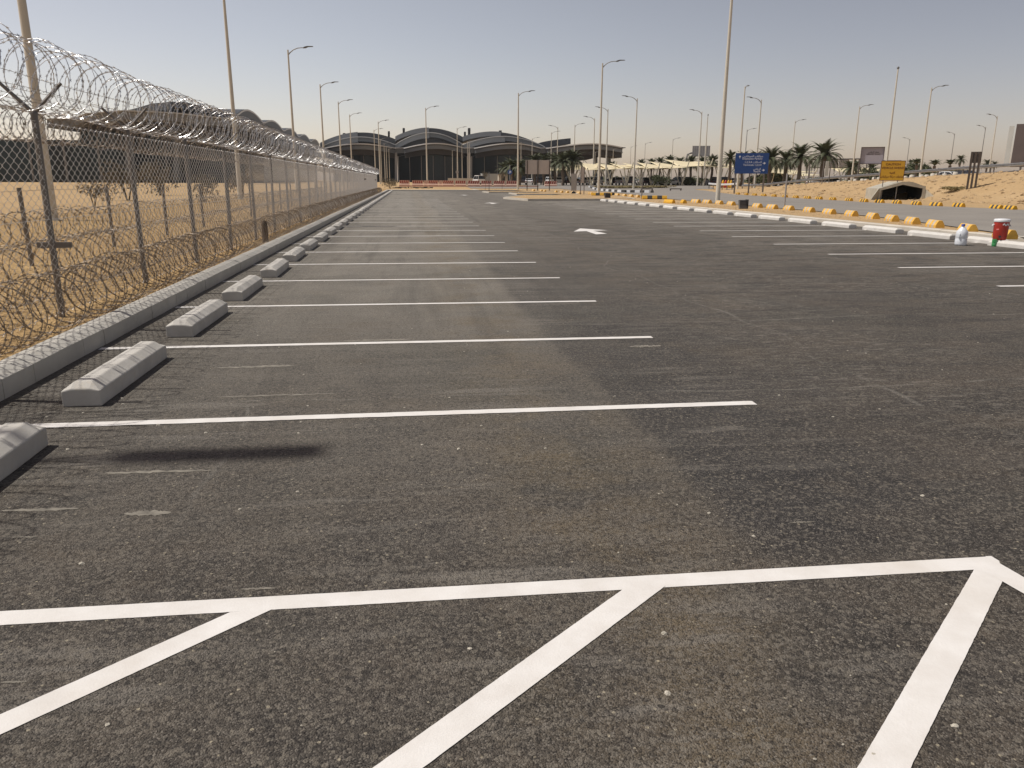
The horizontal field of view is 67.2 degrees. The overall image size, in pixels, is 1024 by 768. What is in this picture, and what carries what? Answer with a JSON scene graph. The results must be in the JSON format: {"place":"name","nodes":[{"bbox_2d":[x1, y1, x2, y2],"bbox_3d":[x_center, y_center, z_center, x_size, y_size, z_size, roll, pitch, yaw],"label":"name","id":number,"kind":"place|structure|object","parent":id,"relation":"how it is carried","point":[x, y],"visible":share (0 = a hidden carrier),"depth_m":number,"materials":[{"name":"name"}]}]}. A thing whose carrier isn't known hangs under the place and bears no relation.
{"place":"outdoors","nodes":[
{"label":"outdoors","id":0,"kind":"place"},
{"bbox_2d":[0,189,387,360],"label":"ground","id":1,"kind":"structure","parent":0,"point":[38,325],"depth_m":14.75,"materials":[{"name":"sand"}]},
{"bbox_2d":[17,0,63,220],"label":"street lamp","id":2,"kind":"object","parent":1,"relation":"on","point":[24,20],"visible":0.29,"depth_m":26.61,"materials":[{"name":"metal"}]},
{"bbox_2d":[0,215,307,350],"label":"wire","id":3,"kind":"object","parent":1,"relation":"on","point":[106,279],"visible":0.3,"depth_m":11.46,"materials":[{"name":"metal"}]},
{"bbox_2d":[0,217,319,351],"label":"wire","id":4,"kind":"object","parent":1,"relation":"on","point":[28,317],"visible":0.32,"depth_m":11.72,"materials":[{"name":"metal"}]},
{"bbox_2d":[0,183,334,265],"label":"fence","id":5,"kind":"object","parent":1,"relation":"on","point":[20,200],"visible":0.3,"depth_m":16.84,"materials":[{"name":"metal"}]},
{"bbox_2d":[0,188,355,311],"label":"ground razor wire coil","id":6,"kind":"object","parent":1,"relation":"on","point":[76,249],"visible":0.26,"depth_m":11.96,"materials":[{"name":"metal"}]},
{"bbox_2d":[0,187,323,250],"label":"stacked razor wire coil","id":7,"kind":"object","parent":6,"relation":"on","point":[63,217],"visible":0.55,"depth_m":12.50,"materials":[{"name":"metal"}]},
{"bbox_2d":[0,67,377,336],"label":"chain link fence","id":8,"kind":"object","parent":1,"relation":"on","point":[53,245],"visible":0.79,"depth_m":11.75,"materials":[{"name":"metal"}]},
{"bbox_2d":[0,104,350,172],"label":"razor wire coil","id":9,"kind":"object","parent":8,"relation":"attached to","point":[101,130],"visible":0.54,"depth_m":10.97,"materials":[{"name":"metal"}]},
{"bbox_2d":[0,22,379,174],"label":"razor wire coil","id":10,"kind":"object","parent":8,"relation":"on","point":[278,132],"visible":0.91,"depth_m":11.47,"materials":[{"name":"metal"}]},
{"bbox_2d":[0,187,381,356],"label":"ground razor wire coil","id":11,"kind":"object","parent":1,"relation":"on","point":[347,203],"visible":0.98,"depth_m":10.34,"materials":[{"name":"metal"}]},
{"bbox_2d":[190,172,218,200],"bbox_3d":[-20.357,-13.072,51.177,1.791,2.409,2.422,-9,17,-32],"label":"dry tree","id":12,"kind":"object","parent":1,"relation":"on","point":[204,182],"visible":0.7,"depth_m":51.11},
{"bbox_2d":[223,0,242,197],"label":"street lamp","id":13,"kind":"object","parent":1,"relation":"on","point":[229,73],"visible":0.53,"depth_m":57.02,"materials":[{"name":"metal"}]},
{"bbox_2d":[228,170,254,196],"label":"dry tree","id":14,"kind":"object","parent":1,"relation":"on","point":[234,181],"visible":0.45,"depth_m":65.12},
{"bbox_2d":[287,46,312,191],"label":"street lamp","id":15,"kind":"object","parent":1,"relation":"on","point":[291,108],"visible":0.73,"depth_m":86.74,"materials":[{"name":"metal"}]},
{"bbox_2d":[319,81,335,187],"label":"street lamp","id":16,"kind":"object","parent":1,"relation":"on","point":[322,121],"visible":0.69,"depth_m":117.47,"materials":[{"name":"metal"}]},
{"bbox_2d":[0,180,804,218],"bbox_3d":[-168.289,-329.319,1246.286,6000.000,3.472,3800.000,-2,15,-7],"label":"ground","id":17,"kind":"structure","parent":0,"point":[11,198],"depth_m":83.66,"materials":[{"name":"sand"}]},
{"bbox_2d":[75,179,113,208],"bbox_3d":[-23.370,-10.675,43.151,1.843,1.732,1.615,7,16,23],"label":"dry tree","id":18,"kind":"object","parent":17,"relation":"on","point":[96,191],"visible":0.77,"depth_m":43.04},
{"bbox_2d":[98,158,145,199],"bbox_3d":[-27.608,-14.399,54.818,3.277,3.233,2.871,-2,15,-7],"label":"dry tree","id":19,"kind":"object","parent":17,"relation":"on","point":[126,182],"visible":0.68,"depth_m":54.41,"materials":[{"name":"plant"}]},
{"bbox_2d":[139,158,180,194],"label":"dry tree","id":20,"kind":"object","parent":17,"relation":"on","point":[156,177],"visible":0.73,"depth_m":71.50,"materials":[{"name":"plant"}]},
{"bbox_2d":[0,102,320,182],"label":"terminal wing","id":21,"kind":"structure","parent":17,"relation":"on","point":[246,113],"depth_m":216.59,"materials":[{"name":"metal"}]},
{"bbox_2d":[320,127,625,181],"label":"airport terminal","id":22,"kind":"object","parent":17,"relation":"on","point":[490,151],"visible":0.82,"depth_m":406.18,"materials":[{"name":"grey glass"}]},
{"bbox_2d":[499,158,523,180],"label":"palm tree","id":23,"kind":"object","parent":17,"relation":"on","point":[511,164],"visible":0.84,"depth_m":166.44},
{"bbox_2d":[512,158,526,184],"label":"palm tree","id":24,"kind":"object","parent":17,"relation":"on","point":[520,168],"visible":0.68,"depth_m":164.76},
{"bbox_2d":[545,153,566,180],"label":"palm tree","id":25,"kind":"object","parent":17,"relation":"on","point":[554,164],"visible":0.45,"depth_m":170.33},
{"bbox_2d":[551,150,573,185],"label":"palm tree","id":26,"kind":"object","parent":17,"relation":"on","point":[561,169],"visible":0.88,"depth_m":160.61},
{"bbox_2d":[560,149,585,185],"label":"palm tree","id":27,"kind":"object","parent":17,"relation":"on","point":[574,159],"visible":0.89,"depth_m":160.60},
{"bbox_2d":[578,161,616,184],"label":"shade canopy","id":28,"kind":"object","parent":17,"relation":"on","point":[587,166],"visible":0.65,"depth_m":174.53,"materials":[{"name":"beige fabric"}]},
{"bbox_2d":[596,162,633,185],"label":"shade canopy","id":29,"kind":"object","parent":17,"relation":"on","point":[608,168],"visible":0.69,"depth_m":172.77,"materials":[{"name":"beige fabric"}]},
{"bbox_2d":[610,162,647,185],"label":"shade canopy","id":30,"kind":"object","parent":17,"relation":"on","point":[623,166],"visible":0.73,"depth_m":172.83,"materials":[{"name":"beige fabric"}]},
{"bbox_2d":[624,162,660,185],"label":"shade canopy","id":31,"kind":"object","parent":17,"relation":"on","point":[638,168],"visible":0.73,"depth_m":173.24,"materials":[{"name":"beige fabric"}]},
{"bbox_2d":[637,161,673,185],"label":"shade canopy","id":32,"kind":"object","parent":17,"relation":"on","point":[648,165],"visible":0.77,"depth_m":176.25,"materials":[{"name":"beige fabric"}]},
{"bbox_2d":[650,175,672,185],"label":"green shrub","id":33,"kind":"object","parent":17,"relation":"on","point":[656,179],"visible":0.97,"depth_m":170.89,"materials":[{"name":"green plant"}]},
{"bbox_2d":[651,160,689,185],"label":"shade canopy","id":34,"kind":"object","parent":17,"relation":"on","point":[666,165],"visible":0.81,"depth_m":179.44,"materials":[{"name":"beige fabric"}]},
{"bbox_2d":[681,155,700,176],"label":"palm tree","id":35,"kind":"object","parent":17,"relation":"on","point":[691,158],"visible":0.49,"depth_m":199.32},
{"bbox_2d":[683,176,703,185],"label":"green shrub","id":36,"kind":"object","parent":17,"relation":"on","point":[689,180],"visible":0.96,"depth_m":179.61,"materials":[{"name":"green plant"}]},
{"bbox_2d":[702,154,717,182],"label":"palm tree","id":37,"kind":"object","parent":17,"relation":"on","point":[712,156],"visible":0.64,"depth_m":189.99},
{"bbox_2d":[722,150,737,180],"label":"palm tree","id":38,"kind":"object","parent":17,"relation":"on","point":[730,160],"visible":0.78,"depth_m":165.34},
{"bbox_2d":[750,97,761,187],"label":"street lamp","id":39,"kind":"object","parent":17,"relation":"on","point":[758,138],"visible":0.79,"depth_m":136.89,"materials":[{"name":"metal"}]},
{"bbox_2d":[756,173,792,185],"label":"green shrub","id":40,"kind":"object","parent":17,"relation":"on","point":[778,178],"visible":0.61,"depth_m":179.76,"materials":[{"name":"green plant"}]},
{"bbox_2d":[807,158,859,182],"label":"sign gantry","id":41,"kind":"object","parent":17,"relation":"on","point":[842,163],"visible":0.44,"depth_m":163.64,"materials":[{"name":"metal"}]},
{"bbox_2d":[838,159,859,180],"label":"palm tree","id":42,"kind":"object","parent":17,"relation":"on","point":[848,170],"visible":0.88,"depth_m":153.59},
{"bbox_2d":[851,104,873,179],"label":"street lamp","id":43,"kind":"object","parent":17,"relation":"on","point":[856,140],"visible":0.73,"depth_m":150.61,"materials":[{"name":"metal"}]},
{"bbox_2d":[860,147,884,178],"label":"grey billboard","id":44,"kind":"object","parent":17,"relation":"on","point":[871,155],"visible":1,"depth_m":131.32,"materials":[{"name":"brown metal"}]},
{"bbox_2d":[904,163,925,176],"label":"green shrub","id":45,"kind":"object","parent":17,"relation":"on","point":[912,166],"visible":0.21,"depth_m":185.88,"materials":[{"name":"green plant"}]},
{"bbox_2d":[919,85,947,174],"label":"street lamp","id":46,"kind":"object","parent":17,"relation":"on","point":[922,156],"visible":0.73,"depth_m":120.66,"materials":[{"name":"metal"}]},
{"bbox_2d":[1004,124,1023,166],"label":"tall brown billboard","id":47,"kind":"object","parent":17,"relation":"on","point":[1018,152],"visible":0.75,"depth_m":127.11,"materials":[{"name":"metal"}]},
{"bbox_2d":[469,187,532,188],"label":"cross road","id":48,"kind":"structure","parent":0,"point":[504,187],"depth_m":142.28,"materials":[{"name":"asphalt"}]},
{"bbox_2d":[399,185,538,186],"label":"edge blocks","id":49,"kind":"structure","parent":48,"relation":"on","point":[456,186],"depth_m":145.09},
{"bbox_2d":[0,191,1023,767],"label":"parking lot","id":50,"kind":"structure","parent":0,"point":[878,387],"depth_m":4.03,"materials":[{"name":"asphalt"}]},
{"bbox_2d":[0,422,47,480],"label":"wheel stop","id":51,"kind":"object","parent":50,"relation":"on","point":[21,443],"visible":1,"depth_m":4.48,"materials":[{"name":"concrete"}]},
{"bbox_2d":[61,341,166,406],"bbox_3d":[-3.223,-0.123,6.335,0.272,0.177,1.600,-2,15,-7],"label":"wheel stop","id":52,"kind":"object","parent":50,"relation":"on","point":[104,383],"visible":1,"depth_m":5.96,"materials":[{"name":"concrete"}]},
{"bbox_2d":[0,190,387,400],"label":"kerb","id":53,"kind":"structure","parent":50,"relation":"on","point":[22,370],"depth_m":8.18,"materials":[{"name":"concrete"}]},
{"bbox_2d":[166,299,227,337],"bbox_3d":[-3.571,-0.775,8.799,0.272,0.177,1.600,-2,15,-7],"label":"wheel stop","id":54,"kind":"object","parent":50,"relation":"on","point":[196,320],"visible":1,"depth_m":8.39,"materials":[{"name":"concrete"}]},
{"bbox_2d":[222,275,262,300],"bbox_3d":[-3.907,-1.413,11.211,0.272,0.177,1.600,-2,15,-8],"label":"wheel stop","id":55,"kind":"object","parent":50,"relation":"on","point":[244,288],"visible":0.98,"depth_m":10.74,"materials":[{"name":"concrete"}]},
{"bbox_2d":[260,258,288,277],"bbox_3d":[-4.227,-2.086,13.752,0.272,0.177,1.600,-2,15,-8],"label":"wheel stop","id":56,"kind":"object","parent":50,"relation":"on","point":[277,267],"visible":0.96,"depth_m":13.21,"materials":[{"name":"concrete"}]},
{"bbox_2d":[282,247,305,261],"bbox_3d":[-4.603,-2.756,16.288,0.272,0.177,1.600,-2,15,-8],"label":"wheel stop","id":57,"kind":"object","parent":50,"relation":"on","point":[295,254],"visible":0.93,"depth_m":15.72,"materials":[{"name":"concrete"}]},
{"bbox_2d":[299,238,317,250],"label":"wheel stop","id":58,"kind":"object","parent":50,"relation":"on","point":[310,244],"visible":0.91,"depth_m":18.16,"materials":[{"name":"concrete"}]},
{"bbox_2d":[313,232,328,241],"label":"wheel stop","id":59,"kind":"object","parent":50,"relation":"on","point":[321,236],"visible":0.93,"depth_m":20.61,"materials":[{"name":"concrete"}]},
{"bbox_2d":[0,200,756,427],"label":"bay lines","id":60,"kind":"object","parent":50,"relation":"on","point":[200,420],"visible":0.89,"depth_m":5.65,"materials":[{"name":"paint"}]},
{"bbox_2d":[1,339,813,682],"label":"dust stains","id":61,"kind":"object","parent":50,"relation":"on","point":[147,513],"visible":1,"depth_m":4.34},
{"bbox_2d":[472,189,516,190],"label":"kerbed island","id":62,"kind":"structure","parent":50,"relation":"on","point":[494,190],"depth_m":122.35,"materials":[{"name":"concrete"}]},
{"bbox_2d":[516,90,534,189],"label":"street lamp","id":63,"kind":"object","parent":62,"relation":"on","point":[518,143],"visible":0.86,"depth_m":128.67,"materials":[{"name":"metal"}]},
{"bbox_2d":[22,265,992,759],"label":"loose chippings","id":64,"kind":"object","parent":50,"relation":"on","point":[954,725],"visible":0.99,"depth_m":3.43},
{"bbox_2d":[0,556,1023,767],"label":"hatched bay marking","id":65,"kind":"object","parent":50,"relation":"on","point":[899,738],"visible":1,"depth_m":2.87,"materials":[{"name":"paint"}]},
{"bbox_2d":[482,191,576,192],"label":"kerbed island","id":66,"kind":"structure","parent":50,"relation":"on","point":[518,191],"depth_m":106.95,"materials":[{"name":"concrete"}]},
{"bbox_2d":[509,193,576,194],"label":"kerbed island","id":67,"kind":"structure","parent":50,"relation":"on","point":[540,193],"depth_m":91.25,"materials":[{"name":"concrete"}]},
{"bbox_2d":[571,174,576,192],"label":"sign post","id":68,"kind":"object","parent":67,"relation":"on","point":[573,182],"visible":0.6,"depth_m":92.64,"materials":[{"name":"metal"}]},
{"bbox_2d":[503,195,635,200],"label":"kerbed island","id":69,"kind":"structure","parent":50,"relation":"on","point":[557,198],"depth_m":68.46,"materials":[{"name":"concrete"}]},
{"bbox_2d":[758,215,784,220],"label":"pale wheel stop","id":70,"kind":"object","parent":50,"relation":"on","point":[777,218],"visible":0.98,"depth_m":33.53,"materials":[{"name":"concrete"}]},
{"bbox_2d":[788,218,816,223],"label":"pale wheel stop","id":71,"kind":"object","parent":50,"relation":"on","point":[801,220],"visible":1,"depth_m":30.86,"materials":[{"name":"concrete"}]},
{"bbox_2d":[608,199,1023,241],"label":"kerb","id":72,"kind":"structure","parent":50,"relation":"on","point":[909,228],"depth_m":29.25,"materials":[{"name":"concrete"}]},
{"bbox_2d":[821,221,856,227],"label":"pale wheel stop","id":73,"kind":"object","parent":50,"relation":"on","point":[837,224],"visible":1,"depth_m":28.31,"materials":[{"name":"concrete"}]},
{"bbox_2d":[732,230,1023,286],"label":"bay lines","id":74,"kind":"object","parent":50,"relation":"on","point":[895,253],"visible":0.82,"depth_m":17.94,"materials":[{"name":"paint"}]},
{"bbox_2d":[862,225,903,233],"bbox_3d":[12.441,-5.201,25.862,0.302,0.167,1.920,-2,15,-7],"label":"pale wheel stop","id":75,"kind":"object","parent":50,"relation":"on","point":[884,229],"visible":1,"depth_m":25.58,"materials":[{"name":"concrete"}]},
{"bbox_2d":[907,230,955,239],"bbox_3d":[12.666,-4.500,23.209,0.302,0.167,1.920,-2,15,-8],"label":"pale wheel stop","id":76,"kind":"object","parent":50,"relation":"on","point":[938,235],"visible":0.88,"depth_m":23.03,"materials":[{"name":"concrete"}]},
{"bbox_2d":[954,224,967,245],"bbox_3d":[11.846,-3.930,20.276,0.288,0.554,0.288,2,15,8],"label":"water jug","id":77,"kind":"object","parent":50,"relation":"on","point":[961,237],"visible":1,"depth_m":20.19,"materials":[{"name":"plastic"}]},
{"bbox_2d":[967,236,1007,243],"bbox_3d":[12.948,-3.906,20.974,0.302,0.162,1.450,-1,15,-5],"label":"pale wheel stop","id":78,"kind":"object","parent":50,"relation":"on","point":[978,239],"visible":0.42,"depth_m":21.11,"materials":[{"name":"concrete"}]},
{"bbox_2d":[987,240,1023,248],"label":"pale wheel stop","id":79,"kind":"object","parent":50,"relation":"on","point":[1010,244],"visible":0.95,"depth_m":19.64,"materials":[{"name":"concrete"}]},
{"bbox_2d":[992,218,1010,239],"bbox_3d":[12.731,-4.031,20.053,0.380,0.545,0.381,-5,16,-20],"label":"water cooler","id":80,"kind":"object","parent":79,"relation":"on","point":[1001,228],"visible":0.95,"depth_m":19.93,"materials":[{"name":"red plastic"}]},
{"bbox_2d":[0,0,1023,179],"label":"sky","id":81,"kind":"structure","parent":0,"point":[818,62],"materials":[{"name":"blue"}]},
{"bbox_2d":[521,184,712,188],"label":"road","id":82,"kind":"structure","parent":0,"point":[587,187],"depth_m":151.45,"materials":[{"name":"asphalt"}]},
{"bbox_2d":[598,107,607,185],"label":"street lamp","id":83,"kind":"object","parent":82,"relation":"on","point":[606,149],"visible":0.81,"depth_m":161.22,"materials":[{"name":"metal"}]},
{"bbox_2d":[689,109,701,185],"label":"street lamp","id":84,"kind":"object","parent":82,"relation":"on","point":[699,147],"visible":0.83,"depth_m":166.26,"materials":[{"name":"metal"}]},
{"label":"curved sign mast","id":85,"kind":"object","parent":82,"relation":"on","visible":0},
{"bbox_2d":[692,146,709,156],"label":"overhead sign back","id":86,"kind":"object","parent":85,"relation":"attached to","point":[695,150],"visible":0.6,"depth_m":229.12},
{"bbox_2d":[521,183,793,185],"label":"car park surface","id":87,"kind":"object","parent":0,"point":[631,184],"visible":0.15,"depth_m":215.84,"materials":[{"name":"asphalt"}]},
{"bbox_2d":[664,158,713,184],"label":"shade canopy","id":88,"kind":"object","parent":87,"relation":"on","point":[682,163],"visible":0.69,"depth_m":187.40,"materials":[{"name":"beige fabric"}]},
{"bbox_2d":[508,170,1023,232],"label":"ground","id":89,"kind":"structure","parent":0,"point":[1016,187],"depth_m":65.62,"materials":[{"name":"sand"}]},
{"bbox_2d":[525,160,550,190],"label":"blank sign board","id":90,"kind":"object","parent":89,"relation":"on","point":[537,167],"visible":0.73,"depth_m":118.94,"materials":[{"name":"grey metal"}]},
{"bbox_2d":[597,60,624,192],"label":"street lamp","id":91,"kind":"object","parent":89,"relation":"on","point":[599,165],"visible":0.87,"depth_m":96.09,"materials":[{"name":"metal"}]},
{"bbox_2d":[714,0,732,201],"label":"street lamp","id":92,"kind":"object","parent":89,"relation":"on","point":[719,169],"visible":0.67,"depth_m":55.99,"materials":[{"name":"metal"}]},
{"bbox_2d":[736,85,749,188],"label":"street lamp","id":93,"kind":"object","parent":89,"relation":"on","point":[737,185],"visible":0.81,"depth_m":120.42,"materials":[{"name":"metal"}]},
{"bbox_2d":[733,153,768,193],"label":"direction sign","id":94,"kind":"object","parent":89,"relation":"on","point":[751,163],"visible":1,"depth_m":97.90,"materials":[{"name":"metal"}]},
{"bbox_2d":[761,145,787,186],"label":"palm tree","id":95,"kind":"object","parent":89,"relation":"on","point":[774,163],"visible":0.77,"depth_m":126.63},
{"bbox_2d":[774,148,797,185],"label":"palm tree","id":96,"kind":"object","parent":89,"relation":"on","point":[785,154],"visible":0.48,"depth_m":131.17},
{"bbox_2d":[782,143,816,183],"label":"palm tree","id":97,"kind":"object","parent":89,"relation":"on","point":[800,156],"visible":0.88,"depth_m":125.61,"materials":[{"name":"green plant"}]},
{"bbox_2d":[803,138,845,181],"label":"palm tree","id":98,"kind":"object","parent":89,"relation":"on","point":[825,152],"visible":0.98,"depth_m":119.53,"materials":[{"name":"plant"}]},
{"bbox_2d":[741,162,1023,188],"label":"guardrail","id":99,"kind":"object","parent":89,"relation":"on","point":[990,166],"visible":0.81,"depth_m":85.61,"materials":[{"name":"metal"}]},
{"bbox_2d":[879,161,905,199],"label":"caution sign","id":100,"kind":"object","parent":89,"relation":"on","point":[892,170],"visible":1,"depth_m":68.40,"materials":[{"name":"metal"}]},
{"bbox_2d":[886,66,899,160],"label":"street lamp","id":101,"kind":"object","parent":89,"relation":"on","point":[889,138],"visible":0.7,"depth_m":106.62,"materials":[{"name":"metal"}]},
{"bbox_2d":[865,182,932,199],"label":"culvert","id":102,"kind":"object","parent":89,"relation":"on","point":[912,190],"visible":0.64,"depth_m":69.75,"materials":[{"name":"concrete"}]},
{"bbox_2d":[904,217,920,224],"bbox_3d":[14.718,-6.007,28.302,0.290,0.250,0.920,3,15,9],"label":"kerb barrier","id":103,"kind":"object","parent":89,"relation":"on","point":[913,220],"visible":0.96,"depth_m":27.95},
{"bbox_2d":[925,219,944,227],"bbox_3d":[14.403,-5.459,26.220,0.290,0.250,0.920,2,15,8],"label":"kerb barrier","id":104,"kind":"object","parent":89,"relation":"on","point":[932,223],"visible":0.97,"depth_m":25.93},
{"bbox_2d":[957,223,977,231],"bbox_3d":[14.091,-4.823,23.805,0.290,0.250,0.920,3,15,11],"label":"kerb barrier","id":105,"kind":"object","parent":89,"relation":"on","point":[971,227],"visible":0.62,"depth_m":23.40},
{"bbox_2d":[966,152,981,189],"bbox_3d":[39.048,-17.892,65.145,0.810,3.373,0.234,9,17,29],"label":"sign seen from behind","id":106,"kind":"object","parent":89,"relation":"on","point":[975,157],"visible":0.91,"depth_m":64.97,"materials":[{"name":"metal"}]},
{"bbox_2d":[568,189,1023,236],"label":"service road","id":107,"kind":"structure","parent":0,"point":[981,218],"depth_m":44.37,"materials":[{"name":"asphalt"}]},
{"bbox_2d":[622,95,637,188],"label":"street lamp","id":108,"kind":"object","parent":107,"relation":"on","point":[635,144],"visible":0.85,"depth_m":136.74,"materials":[{"name":"metal"}]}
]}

